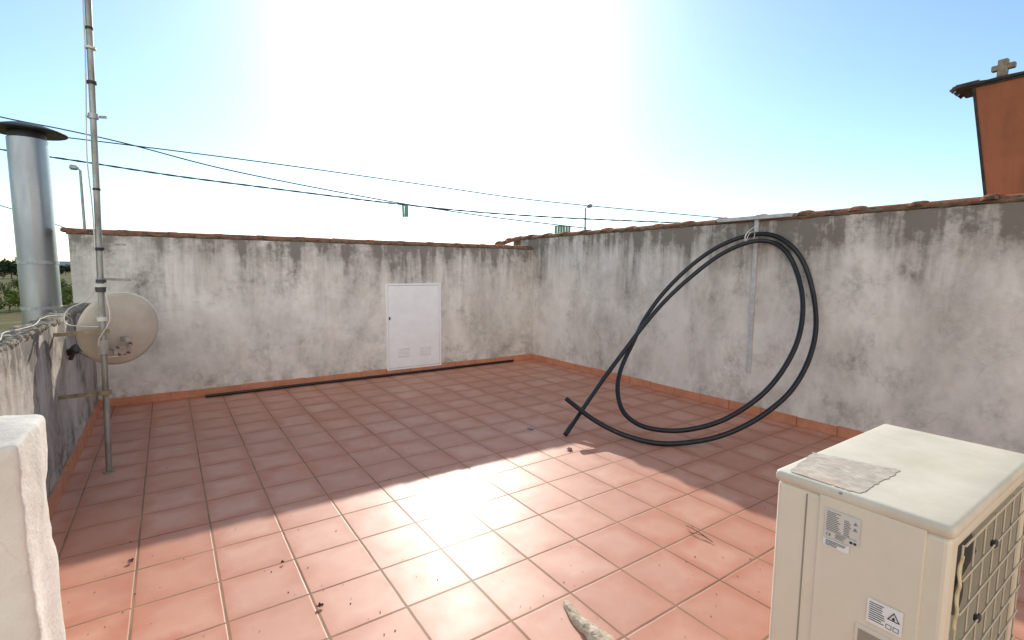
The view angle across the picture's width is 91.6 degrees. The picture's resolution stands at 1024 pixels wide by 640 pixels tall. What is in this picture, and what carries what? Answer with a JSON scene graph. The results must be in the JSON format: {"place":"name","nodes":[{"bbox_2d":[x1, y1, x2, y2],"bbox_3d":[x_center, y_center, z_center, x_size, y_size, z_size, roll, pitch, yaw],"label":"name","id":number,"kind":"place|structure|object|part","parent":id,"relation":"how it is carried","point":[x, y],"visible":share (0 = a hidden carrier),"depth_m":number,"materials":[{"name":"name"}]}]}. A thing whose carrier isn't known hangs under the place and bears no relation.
{"place":"outdoors","nodes":[
{"label":"outdoors","id":0,"kind":"place"},
{"bbox_2d":[0,271,72,330],"bbox_3d":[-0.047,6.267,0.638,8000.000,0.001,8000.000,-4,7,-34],"label":"ground","id":1,"kind":"structure","parent":0,"point":[13,317],"depth_m":70.15,"materials":[{"name":"green plant"}]},
{"bbox_2d":[0,282,11,293],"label":"field bush","id":2,"kind":"object","parent":1,"relation":"on","point":[4,288],"visible":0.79,"depth_m":102.17,"materials":[{"name":"green plant"}]},
{"bbox_2d":[0,260,16,278],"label":"tree","id":3,"kind":"object","parent":1,"relation":"on","point":[5,266],"visible":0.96,"depth_m":230.73,"materials":[{"name":"green plant"}]},
{"bbox_2d":[0,257,17,278],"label":"tree","id":4,"kind":"object","parent":1,"relation":"on","point":[10,267],"visible":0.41,"depth_m":233.38,"materials":[{"name":"green plant"}]},
{"bbox_2d":[0,288,20,311],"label":"field bush","id":5,"kind":"object","parent":1,"relation":"on","point":[14,299],"visible":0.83,"depth_m":67.22,"materials":[{"name":"green plant"}]},
{"bbox_2d":[9,278,18,290],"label":"field bush","id":6,"kind":"object","parent":1,"relation":"on","point":[14,283],"visible":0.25,"depth_m":116.37,"materials":[{"name":"green plant"}]},
{"bbox_2d":[0,121,68,324],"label":"chimney flue","id":7,"kind":"object","parent":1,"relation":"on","point":[31,192],"visible":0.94,"depth_m":4.29,"materials":[{"name":"metal"}]},
{"bbox_2d":[59,264,70,274],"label":"tree","id":8,"kind":"object","parent":1,"relation":"on","point":[67,268],"visible":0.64,"depth_m":339.35,"materials":[{"name":"green plant"}]},
{"bbox_2d":[60,280,71,290],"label":"field bush","id":9,"kind":"object","parent":1,"relation":"on","point":[62,282],"visible":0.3,"depth_m":110.39,"materials":[{"name":"green plant"}]},
{"bbox_2d":[61,287,72,305],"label":"field bush","id":10,"kind":"object","parent":1,"relation":"on","point":[67,296],"visible":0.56,"depth_m":70.56,"materials":[{"name":"green plant"}]},
{"bbox_2d":[69,164,85,228],"bbox_3d":[-22.837,-2.365,26.569,0.625,11.581,0.266,1,6,1],"label":"street lamp","id":11,"kind":"object","parent":1,"relation":"on","point":[73,167],"visible":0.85,"depth_m":26.09,"materials":[{"name":"metal"}]},
{"bbox_2d":[584,204,592,229],"bbox_3d":[5.181,-2.580,34.529,0.561,10.816,0.266,0,6,-1],"label":"street lamp","id":12,"kind":"object","parent":1,"relation":"on","point":[585,214],"visible":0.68,"depth_m":34.00,"materials":[{"name":"metal"}]},
{"bbox_2d":[13,261,70,266],"bbox_3d":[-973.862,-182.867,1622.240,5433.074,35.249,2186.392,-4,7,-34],"label":"hills","id":13,"kind":"structure","parent":0,"point":[64,262],"depth_m":1926.11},
{"bbox_2d":[0,116,586,228],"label":"overhead cable","id":14,"kind":"object","parent":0,"point":[284,181],"visible":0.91,"depth_m":14.87,"materials":[{"name":"black rubber"}]},
{"bbox_2d":[555,226,570,232],"bbox_3d":[1.781,-3.151,17.515,0.563,0.342,0.036,0,6,0],"label":"cable tag","id":15,"kind":"object","parent":14,"relation":"hanging from","point":[559,229],"visible":0.59,"depth_m":17.50,"materials":[{"name":"green plastic"}]},
{"bbox_2d":[0,149,680,222],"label":"overhead cable","id":16,"kind":"object","parent":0,"point":[348,197],"visible":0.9,"depth_m":14.28,"materials":[{"name":"black rubber"}]},
{"bbox_2d":[402,205,408,216],"bbox_3d":[-3.163,-3.234,14.746,0.190,0.360,0.036,0,6,0],"label":"cable tag","id":17,"kind":"object","parent":16,"relation":"hanging from","point":[405,211],"visible":1,"depth_m":14.73,"materials":[{"name":"green plastic"}]},
{"bbox_2d":[69,137,722,217],"bbox_3d":[-3.557,-4.404,15.493,24.587,1.908,0.049,-1,6,-11],"label":"overhead cable","id":18,"kind":"object","parent":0,"point":[385,179],"visible":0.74,"depth_m":15.37,"materials":[{"name":"black rubber"}]},
{"bbox_2d":[0,0,1023,260],"label":"sky","id":19,"kind":"structure","parent":0,"point":[714,108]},
{"bbox_2d":[50,359,1023,639],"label":"floor","id":20,"kind":"structure","parent":0,"point":[464,503],"depth_m":2.64,"materials":[{"name":"tile"}]},
{"bbox_2d":[0,414,65,639],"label":"stub wall","id":21,"kind":"structure","parent":20,"relation":"on","point":[30,603],"depth_m":1.26,"materials":[{"name":"paint"}]},
{"bbox_2d":[0,303,101,520],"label":"parapet wall","id":22,"kind":"structure","parent":20,"relation":"on","point":[40,372],"depth_m":2.87,"materials":[{"name":"paint"}]},
{"bbox_2d":[0,315,73,339],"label":"loose cable","id":23,"kind":"object","parent":22,"relation":"on","point":[35,324],"visible":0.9,"depth_m":2.73,"materials":[{"name":"white plastic"}]},
{"bbox_2d":[53,0,130,473],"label":"antenna mast","id":24,"kind":"object","parent":20,"relation":"on","point":[93,116],"visible":0.99,"depth_m":3.02,"materials":[{"name":"metal"}]},
{"bbox_2d":[63,0,98,326],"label":"coax cable","id":25,"kind":"object","parent":24,"relation":"attached to","point":[88,174],"visible":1,"depth_m":2.97,"materials":[{"name":"white plastic"}]},
{"bbox_2d":[98,288,118,357],"bbox_3d":[-2.511,0.021,3.084,0.044,0.439,0.106,4,7,33],"label":"coax cable","id":26,"kind":"object","parent":24,"relation":"attached to","point":[108,322],"visible":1,"depth_m":3.07,"materials":[{"name":"white plastic"}]},
{"bbox_2d":[67,292,158,364],"bbox_3d":[-2.670,0.062,3.211,0.553,0.481,0.389,-1,6,-15],"label":"satellite dish","id":27,"kind":"object","parent":24,"relation":"attached to","point":[133,327],"visible":0.93,"depth_m":3.23,"materials":[{"name":"metal"}]},
{"bbox_2d":[60,227,532,407],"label":"parapet wall","id":28,"kind":"structure","parent":20,"relation":"on","point":[240,312],"depth_m":5.38,"materials":[{"name":"paint"}]},
{"bbox_2d":[385,283,440,370],"bbox_3d":[-1.218,0.075,6.213,0.720,1.060,0.032,-3,7,-33],"label":"frame","id":29,"kind":"object","parent":28,"relation":"attached to","point":[413,325],"visible":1,"depth_m":6.20,"materials":[{"name":"white paint"}]},
{"bbox_3d":[-1.217,0.075,6.211,0.670,1.010,0.027,-3,7,-33],"label":"door","id":30,"kind":"part","parent":29,"relation":"part of","materials":[{"name":"white paint"}]},
{"bbox_2d":[205,360,513,397],"bbox_3d":[-1.518,0.666,5.985,3.704,0.031,0.043,-3,7,-34],"label":"floor pipe","id":31,"kind":"object","parent":20,"relation":"on","point":[321,382],"visible":1,"depth_m":5.72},
{"bbox_2d":[85,413,765,635],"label":"floor crumbs","id":32,"kind":"object","parent":20,"relation":"on","point":[416,576],"visible":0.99,"depth_m":2.09,"materials":[{"name":"brown"}]},
{"bbox_2d":[563,600,615,639],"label":"foam piece","id":33,"kind":"object","parent":20,"relation":"on","point":[588,629],"visible":1,"depth_m":1.79,"materials":[{"name":"white plastic"}]},
{"bbox_2d":[686,525,712,541],"bbox_3d":[0.910,1.046,2.451,0.035,0.027,0.169,-3,7,-27],"label":"dry twig","id":34,"kind":"object","parent":20,"relation":"on","point":[699,532],"visible":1,"depth_m":2.44,"materials":[{"name":"brown wood"}]},
{"bbox_2d":[513,193,1023,453],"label":"parapet wall","id":35,"kind":"structure","parent":20,"relation":"on","point":[921,314],"depth_m":3.98,"materials":[{"name":"paint"}]},
{"bbox_2d":[494,236,520,244],"bbox_3d":[-0.040,-1.165,7.320,0.408,0.164,0.206,-4,7,-34],"label":"ridge tile run","id":36,"kind":"object","parent":35,"relation":"attached to","point":[508,240],"visible":0.94,"depth_m":7.24,"materials":[{"name":"brown ceramic"}]},
{"bbox_2d":[717,213,792,371],"bbox_3d":[2.097,-0.223,4.460,0.130,1.398,0.671,-4,7,-34],"label":"wall bracket","id":37,"kind":"object","parent":35,"relation":"attached to","point":[753,291],"depth_m":4.45,"materials":[{"name":"grey metal"}]},
{"bbox_2d":[563,232,818,445],"bbox_3d":[1.466,0.072,4.124,1.151,1.642,1.944,-22,24,-75],"label":"hose coil","id":38,"kind":"object","parent":37,"relation":"hanging from","point":[644,322],"visible":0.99,"depth_m":3.95,"materials":[{"name":"black rubber"}]},
{"bbox_2d":[743,226,754,256],"bbox_3d":[2.070,-0.688,4.352,0.088,0.266,0.103,4,7,31],"label":"tie wire","id":39,"kind":"object","parent":37,"relation":"attached to","point":[747,237],"visible":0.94,"depth_m":4.34,"materials":[{"name":"grey metal"}]},
{"bbox_2d":[769,424,1023,639],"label":"air conditioner","id":40,"kind":"object","parent":20,"relation":"on","point":[880,560],"visible":0.96,"depth_m":1.24,"materials":[{"name":"beige metal"}]},
{"bbox_2d":[790,452,899,492],"bbox_3d":[0.874,0.397,1.328,0.258,0.001,0.198,-4,7,-34],"label":"label sheet","id":41,"kind":"object","parent":40,"relation":"on","point":[853,475],"visible":1,"depth_m":1.31,"materials":[{"name":"white paper"}]},
{"bbox_2d":[952,555,964,629],"bbox_3d":[0.964,0.590,1.076,0.012,0.170,0.010,-4,7,-34],"label":"plastic cord","id":42,"kind":"object","parent":40,"relation":"hanging from","point":[958,589],"visible":1,"depth_m":1.07,"materials":[{"name":"beige plastic"}]},
{"bbox_2d":[949,58,1023,195],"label":"rendered tower","id":43,"kind":"structure","parent":0,"point":[998,100],"depth_m":5.75,"materials":[{"name":"paint"}]}
]}

